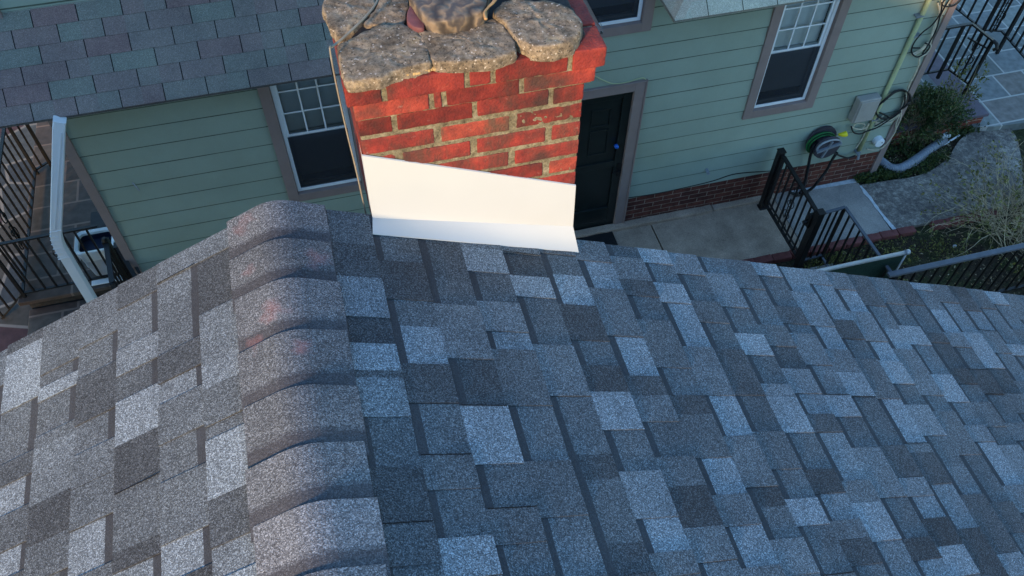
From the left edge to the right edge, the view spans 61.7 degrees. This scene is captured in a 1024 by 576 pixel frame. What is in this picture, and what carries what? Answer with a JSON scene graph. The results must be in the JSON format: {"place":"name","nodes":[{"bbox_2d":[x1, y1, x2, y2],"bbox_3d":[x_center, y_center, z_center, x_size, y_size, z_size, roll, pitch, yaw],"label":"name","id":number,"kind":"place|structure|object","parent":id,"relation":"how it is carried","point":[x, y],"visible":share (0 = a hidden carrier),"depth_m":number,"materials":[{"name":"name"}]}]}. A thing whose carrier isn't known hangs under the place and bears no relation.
{"place":"outdoors","nodes":[
{"label":"outdoors","id":0,"kind":"place"},
{"bbox_2d":[0,123,36,351],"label":"slate yard","id":1,"kind":"structure","parent":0,"point":[14,325],"depth_m":9.60,"materials":[{"name":"grey stone"}]},
{"bbox_2d":[18,121,123,334],"bbox_3d":[-4.742,-1.032,9.814,1.272,0.500,3.803,-11,54,-9],"label":"stone landing","id":2,"kind":"object","parent":1,"relation":"on","point":[49,306],"visible":0.2,"depth_m":9.08,"materials":[{"name":"stone"}]},
{"bbox_2d":[0,124,119,318],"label":"landing railing","id":3,"kind":"object","parent":2,"relation":"on","point":[19,240],"visible":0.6,"depth_m":8.67,"materials":[{"name":"black metal"}]},
{"bbox_2d":[74,227,117,275],"bbox_3d":[-4.182,-0.361,8.749,0.391,0.401,0.318,-11,54,-9],"label":"waste bin","id":4,"kind":"object","parent":2,"relation":"on","point":[97,234],"visible":0.42,"depth_m":8.67,"materials":[{"name":"grey plastic"}]},
{"bbox_2d":[92,276,122,285],"bbox_3d":[-4.098,-0.092,8.790,0.401,0.012,0.080,-11,54,-9],"label":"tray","id":5,"kind":"object","parent":2,"relation":"on","point":[100,281],"visible":0.45,"depth_m":8.76,"materials":[{"name":"white plastic"}]},
{"bbox_2d":[102,237,140,289],"bbox_3d":[-3.654,0.065,8.424,0.318,1.015,0.830,-18,55,-13],"label":"stair railing","id":6,"kind":"object","parent":1,"relation":"on","point":[124,268],"visible":0.51,"depth_m":8.22,"materials":[{"name":"black metal"}]},
{"bbox_2d":[90,211,105,229],"bbox_3d":[-4.370,-0.677,9.227,0.321,0.017,0.451,-11,54,-9],"label":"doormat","id":7,"kind":"object","parent":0,"point":[95,218],"visible":0.23,"depth_m":9.26,"materials":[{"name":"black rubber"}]},
{"bbox_2d":[613,200,799,259],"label":"side path","id":8,"kind":"structure","parent":0,"point":[748,231],"depth_m":9.61,"materials":[{"name":"concrete"}]},
{"bbox_2d":[576,232,617,244],"bbox_3d":[0.897,-0.476,9.505,0.542,0.019,0.282,-11,54,-9],"label":"doormat","id":9,"kind":"object","parent":8,"relation":"on","point":[608,238],"visible":0.4,"depth_m":9.55,"materials":[{"name":"black rubber"}]},
{"bbox_2d":[757,147,826,268],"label":"garden gate","id":10,"kind":"structure","parent":8,"relation":"on","point":[812,222],"depth_m":9.20,"materials":[{"name":"black metal"}]},
{"bbox_2d":[775,179,890,245],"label":"pale path","id":11,"kind":"structure","parent":0,"point":[854,199],"depth_m":9.86,"materials":[{"name":"concrete"}]},
{"bbox_2d":[792,179,895,229],"bbox_3d":[3.922,-1.089,10.006,1.235,0.006,0.595,23,56,16],"label":"cement line","id":12,"kind":"object","parent":11,"relation":"on","point":[889,223],"visible":0.94,"depth_m":10.05,"materials":[{"name":"grey concrete"}]},
{"bbox_2d":[661,129,1023,294],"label":"ground","id":13,"kind":"structure","parent":0,"point":[925,256],"depth_m":9.56,"materials":[{"name":"soil"}]},
{"bbox_2d":[0,0,958,302],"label":"sage house","id":14,"kind":"structure","parent":13,"relation":"on","point":[176,126],"depth_m":7.77,"materials":[{"name":"green wood"}]},
{"bbox_2d":[257,75,364,201],"bbox_3d":[-1.733,-1.440,7.585,0.790,1.640,0.178,-11,54,-9],"label":"window","id":15,"kind":"structure","parent":14,"relation":"in","point":[304,119],"depth_m":7.64,"materials":[{"name":"glass"}]},
{"bbox_2d":[573,92,632,230],"bbox_3d":[0.747,-1.231,8.853,0.820,1.925,0.098,-11,54,-9],"label":"door","id":16,"kind":"structure","parent":14,"relation":"in","point":[603,120],"depth_m":8.80,"materials":[{"name":"black paint"}]},
{"bbox_2d":[587,0,655,37],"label":"window","id":17,"kind":"structure","parent":14,"relation":"in","point":[617,17],"depth_m":7.44,"materials":[{"name":"white plastic"}]},
{"bbox_2d":[742,0,851,119],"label":"window","id":18,"kind":"structure","parent":14,"relation":"in","point":[801,39],"depth_m":8.36,"materials":[{"name":"white plastic"}]},
{"bbox_2d":[806,126,847,157],"bbox_3d":[3.415,-1.573,9.333,0.435,0.338,0.194,-11,54,-9],"label":"hose reel","id":19,"kind":"object","parent":14,"relation":"attached to","point":[826,141],"visible":0.99,"depth_m":9.26,"materials":[{"name":"grey plastic"}]},
{"bbox_2d":[788,143,855,196],"bbox_3d":[3.538,-1.380,9.696,0.723,0.871,0.183,-11,54,-9],"label":"garden hose","id":20,"kind":"object","parent":19,"relation":"hanging from","point":[822,175],"visible":0.9,"depth_m":9.65,"materials":[{"name":"black rubber"}]},
{"bbox_2d":[855,123,868,147],"bbox_3d":[3.877,-1.682,9.494,0.043,0.364,0.015,-11,54,-9],"label":"wall cable","id":21,"kind":"object","parent":14,"relation":"attached to","point":[862,136],"depth_m":9.51,"materials":[{"name":"grey plastic"}]},
{"bbox_2d":[848,93,881,122],"bbox_3d":[3.750,-1.907,9.118,0.251,0.310,0.108,-11,54,-9],"label":"utility box","id":22,"kind":"object","parent":14,"relation":"attached to","point":[864,108],"visible":1,"depth_m":9.05,"materials":[{"name":"beige plastic"}]},
{"bbox_2d":[850,111,900,134],"bbox_3d":[3.951,-1.789,9.367,0.578,0.246,0.016,-11,54,-9],"label":"wall cable","id":23,"kind":"object","parent":14,"relation":"attached to","point":[876,127],"depth_m":9.40,"materials":[{"name":"black rubber"}]},
{"bbox_2d":[872,135,884,146],"bbox_3d":[4.130,-1.649,9.666,0.120,0.120,0.078,-11,54,-9],"label":"junction box","id":24,"kind":"object","parent":14,"relation":"attached to","point":[878,141],"visible":1,"depth_m":9.64,"materials":[{"name":"white plastic"}]},
{"bbox_2d":[874,112,888,126],"bbox_3d":[4.028,-1.843,9.329,0.157,0.214,0.016,-11,54,-9],"label":"wall cable","id":25,"kind":"object","parent":14,"relation":"attached to","point":[887,116],"depth_m":9.35,"materials":[{"name":"black rubber"}]},
{"bbox_2d":[866,114,899,150],"bbox_3d":[4.132,-1.720,9.555,0.318,0.523,0.015,-11,54,-9],"label":"wall cable","id":26,"kind":"object","parent":14,"relation":"attached to","point":[898,116],"depth_m":9.50,"materials":[{"name":"grey plastic"}]},
{"bbox_2d":[879,110,901,148],"bbox_3d":[4.230,-1.763,9.540,0.106,0.584,0.015,-11,54,-9],"label":"wall cable","id":27,"kind":"object","parent":14,"relation":"attached to","point":[894,130],"depth_m":9.54,"materials":[{"name":"grey plastic"}]},
{"bbox_2d":[875,92,906,123],"bbox_3d":[4.098,-1.950,9.235,0.283,0.434,0.015,-11,54,-9],"label":"wall cable","id":28,"kind":"object","parent":14,"relation":"attached to","point":[895,116],"depth_m":9.36,"materials":[{"name":"grey plastic"}]},
{"bbox_2d":[875,89,911,119],"bbox_3d":[4.094,-1.968,9.210,0.439,0.451,0.087,-11,54,-9],"label":"cable coil","id":29,"kind":"object","parent":14,"relation":"hanging from","point":[894,92],"visible":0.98,"depth_m":9.14,"materials":[{"name":"black rubber"}]},
{"bbox_2d":[901,42,931,105],"bbox_3d":[4.186,-2.213,8.922,0.093,0.844,0.018,-11,54,-9],"label":"wall cable","id":30,"kind":"object","parent":14,"relation":"attached to","point":[916,70],"depth_m":8.87,"materials":[{"name":"beige plastic"}]},
{"bbox_2d":[911,2,942,57],"bbox_3d":[4.100,-2.533,8.443,0.229,0.654,0.015,-11,54,-9],"label":"wall cable","id":31,"kind":"object","parent":14,"relation":"attached to","point":[923,32],"depth_m":8.48,"materials":[{"name":"black rubber"}]},
{"bbox_2d":[911,1,945,55],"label":"wall cable","id":32,"kind":"object","parent":14,"relation":"attached to","point":[920,50],"depth_m":8.63,"materials":[{"name":"grey plastic"}]},
{"bbox_2d":[921,0,949,53],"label":"wall cable","id":33,"kind":"object","parent":14,"relation":"attached to","point":[936,27],"depth_m":8.44,"materials":[{"name":"black rubber"}]},
{"bbox_2d":[930,0,942,36],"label":"wall cable","id":34,"kind":"object","parent":14,"relation":"attached to","point":[935,22],"depth_m":8.41,"materials":[{"name":"grey plastic"}]},
{"bbox_2d":[931,1,949,42],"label":"wall cable","id":35,"kind":"object","parent":14,"relation":"attached to","point":[941,16],"depth_m":8.34,"materials":[{"name":"grey plastic"}]},
{"bbox_2d":[942,0,960,6],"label":"wall cable","id":36,"kind":"object","parent":14,"relation":"attached to","point":[951,5],"depth_m":8.24,"materials":[{"name":"black rubber"}]},
{"bbox_2d":[0,0,1023,575],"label":"shingled house","id":37,"kind":"structure","parent":13,"relation":"on","point":[460,350],"depth_m":2.42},
{"bbox_2d":[329,0,377,213],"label":"cable","id":38,"kind":"object","parent":37,"relation":"attached to","point":[353,28],"visible":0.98,"depth_m":2.28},
{"bbox_2d":[483,0,496,19],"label":"dried vine","id":39,"kind":"object","parent":37,"relation":"on","point":[487,8],"visible":1,"depth_m":2.25,"materials":[{"name":"beige plant"}]},
{"bbox_2d":[574,193,776,237],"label":"kerb","id":40,"kind":"structure","parent":13,"relation":"on","point":[661,218],"depth_m":9.72,"materials":[{"name":"concrete"}]},
{"bbox_2d":[753,254,772,263],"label":"edging brick","id":41,"kind":"object","parent":13,"relation":"on","point":[768,259],"visible":0.67,"depth_m":9.39,"materials":[{"name":"red brick"}]},
{"bbox_2d":[771,251,791,262],"bbox_3d":[2.963,-0.337,9.440,0.213,0.079,0.094,-11,55,-7],"label":"edging brick","id":42,"kind":"object","parent":13,"relation":"on","point":[782,257],"visible":1,"depth_m":9.41,"materials":[{"name":"red brick"}]},
{"bbox_2d":[789,249,809,259],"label":"edging brick","id":43,"kind":"object","parent":13,"relation":"on","point":[793,256],"visible":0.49,"depth_m":9.45,"materials":[{"name":"red brick"}]},
{"bbox_2d":[809,243,827,255],"bbox_3d":[3.386,-0.419,9.507,0.213,0.079,0.094,-12,52,-9],"label":"edging brick","id":44,"kind":"object","parent":13,"relation":"on","point":[816,249],"visible":0.53,"depth_m":9.47,"materials":[{"name":"red brick"}]},
{"bbox_2d":[807,263,832,269],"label":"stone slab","id":45,"kind":"structure","parent":13,"relation":"on","point":[813,268],"depth_m":9.32,"materials":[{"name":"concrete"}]},
{"bbox_2d":[828,239,845,252],"bbox_3d":[3.597,-0.466,9.538,0.213,0.079,0.094,-13,52,-9],"label":"edging brick","id":46,"kind":"object","parent":13,"relation":"on","point":[838,245],"visible":0.59,"depth_m":9.51,"materials":[{"name":"red brick"}]},
{"bbox_2d":[805,206,891,278],"bbox_3d":[3.430,-0.171,8.817,0.252,0.949,0.936,-15,55,-12],"label":"iron railing","id":47,"kind":"object","parent":13,"relation":"on","point":[843,209],"visible":0.59,"depth_m":8.81,"materials":[{"name":"black metal"}]},
{"bbox_2d":[843,236,862,248],"bbox_3d":[3.807,-0.508,9.579,0.213,0.079,0.094,-11,54,-9],"label":"edging brick","id":48,"kind":"object","parent":13,"relation":"on","point":[857,242],"visible":0.64,"depth_m":9.55,"materials":[{"name":"red brick"}]},
{"bbox_2d":[814,249,910,278],"bbox_3d":[1.933,0.353,8.320,3.836,1.126,0.052,-11,54,-9],"label":"fence","id":49,"kind":"object","parent":13,"relation":"on","point":[873,267],"visible":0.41,"depth_m":8.19,"materials":[{"name":"metal"}]},
{"bbox_2d":[862,233,881,244],"bbox_3d":[4.019,-0.550,9.605,0.213,0.079,0.094,-11,56,-11],"label":"edging brick","id":50,"kind":"object","parent":13,"relation":"on","point":[874,237],"visible":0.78,"depth_m":9.58,"materials":[{"name":"red brick"}]},
{"bbox_2d":[879,229,898,240],"bbox_3d":[4.229,-0.593,9.648,0.213,0.079,0.094,-10,55,-9],"label":"edging brick","id":51,"kind":"object","parent":13,"relation":"on","point":[889,234],"visible":0.95,"depth_m":9.62,"materials":[{"name":"red brick"}]},
{"bbox_2d":[896,225,915,237],"bbox_3d":[4.440,-0.634,9.681,0.213,0.079,0.094,-11,54,-10],"label":"edging brick","id":52,"kind":"object","parent":13,"relation":"on","point":[905,231],"visible":0.97,"depth_m":9.65,"materials":[{"name":"red brick"}]},
{"bbox_2d":[879,136,947,172],"bbox_3d":[4.854,-1.588,10.321,1.046,0.114,0.317,-18,55,-13],"label":"drain pipe","id":53,"kind":"object","parent":13,"relation":"on","point":[925,152],"visible":0.87,"depth_m":10.23,"materials":[{"name":"grey plastic"}]},
{"bbox_2d":[804,222,1023,280],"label":"ground cover","id":54,"kind":"object","parent":13,"relation":"on","point":[840,260],"visible":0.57,"depth_m":9.46,"materials":[{"name":"green plant"}]},
{"bbox_2d":[853,122,988,185],"bbox_3d":[4.979,-1.657,10.406,2.084,0.163,0.737,-11,54,-9],"label":"ground cover","id":55,"kind":"object","parent":13,"relation":"on","point":[874,176],"visible":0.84,"depth_m":10.26,"materials":[{"name":"green plant"}]},
{"bbox_2d":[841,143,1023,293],"bbox_3d":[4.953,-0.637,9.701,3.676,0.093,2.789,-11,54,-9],"label":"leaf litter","id":56,"kind":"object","parent":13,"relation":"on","point":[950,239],"visible":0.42,"depth_m":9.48,"materials":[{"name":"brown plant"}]},
{"bbox_2d":[891,80,975,154],"bbox_3d":[5.032,-2.080,10.309,1.166,0.859,0.770,-11,54,-9],"label":"evergreen bush","id":57,"kind":"object","parent":13,"relation":"on","point":[923,111],"visible":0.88,"depth_m":10.20,"materials":[{"name":"green plant"}]},
{"bbox_2d":[891,52,988,145],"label":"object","id":58,"kind":"object","parent":13,"relation":"on","point":[981,111],"visible":0.17,"depth_m":10.63,"materials":[{"name":"stone"}]},
{"bbox_2d":[923,22,998,94],"bbox_3d":[4.907,-2.695,10.341,1.618,0.962,0.269,-3,53,-3],"label":"porch railing","id":59,"kind":"object","parent":58,"relation":"on","point":[982,32],"visible":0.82,"depth_m":10.27,"materials":[{"name":"black metal"}]},
{"bbox_2d":[929,218,950,230],"bbox_3d":[4.863,-0.722,9.742,0.213,0.079,0.094,-10,53,-8],"label":"edging brick","id":60,"kind":"object","parent":13,"relation":"on","point":[936,222],"visible":0.86,"depth_m":9.72,"materials":[{"name":"red brick"}]},
{"bbox_2d":[887,243,1023,292],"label":"railing","id":61,"kind":"object","parent":13,"relation":"on","point":[983,255],"visible":0.59,"depth_m":8.36,"materials":[{"name":"black metal"}]},
{"bbox_2d":[948,215,966,226],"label":"edging brick","id":62,"kind":"object","parent":13,"relation":"on","point":[954,221],"visible":0.61,"depth_m":9.76,"materials":[{"name":"red brick"}]},
{"bbox_2d":[942,58,988,109],"bbox_3d":[5.502,-2.440,10.471,0.552,0.961,0.385,7,53,5],"label":"climbing sprig","id":63,"kind":"object","parent":13,"relation":"on","point":[967,92],"visible":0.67,"depth_m":10.42,"materials":[{"name":"green plant"}]},
{"bbox_2d":[917,130,1023,272],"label":"dry shrub","id":64,"kind":"object","parent":13,"relation":"on","point":[1016,192],"visible":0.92,"depth_m":9.55,"materials":[{"name":"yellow plant"}]},
{"bbox_2d":[965,212,984,223],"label":"edging brick","id":65,"kind":"object","parent":13,"relation":"on","point":[970,221],"visible":0.45,"depth_m":9.79,"materials":[{"name":"red brick"}]},
{"bbox_2d":[983,209,1000,217],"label":"edging brick","id":66,"kind":"object","parent":13,"relation":"on","point":[995,212],"visible":0.29,"depth_m":9.83,"materials":[{"name":"red brick"}]},
{"bbox_2d":[860,128,1023,229],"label":"curved path","id":67,"kind":"structure","parent":0,"point":[904,202],"depth_m":10.11,"materials":[{"name":"grey gravel"}]},
{"bbox_2d":[935,0,1023,130],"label":"slate walk","id":68,"kind":"structure","parent":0,"point":[1001,99],"depth_m":11.35,"materials":[{"name":"grey stone"}]},
{"bbox_2d":[956,0,1023,57],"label":"porch railing","id":69,"kind":"object","parent":68,"relation":"on","point":[998,16],"visible":0.99,"depth_m":11.15,"materials":[{"name":"black metal"}]}
]}

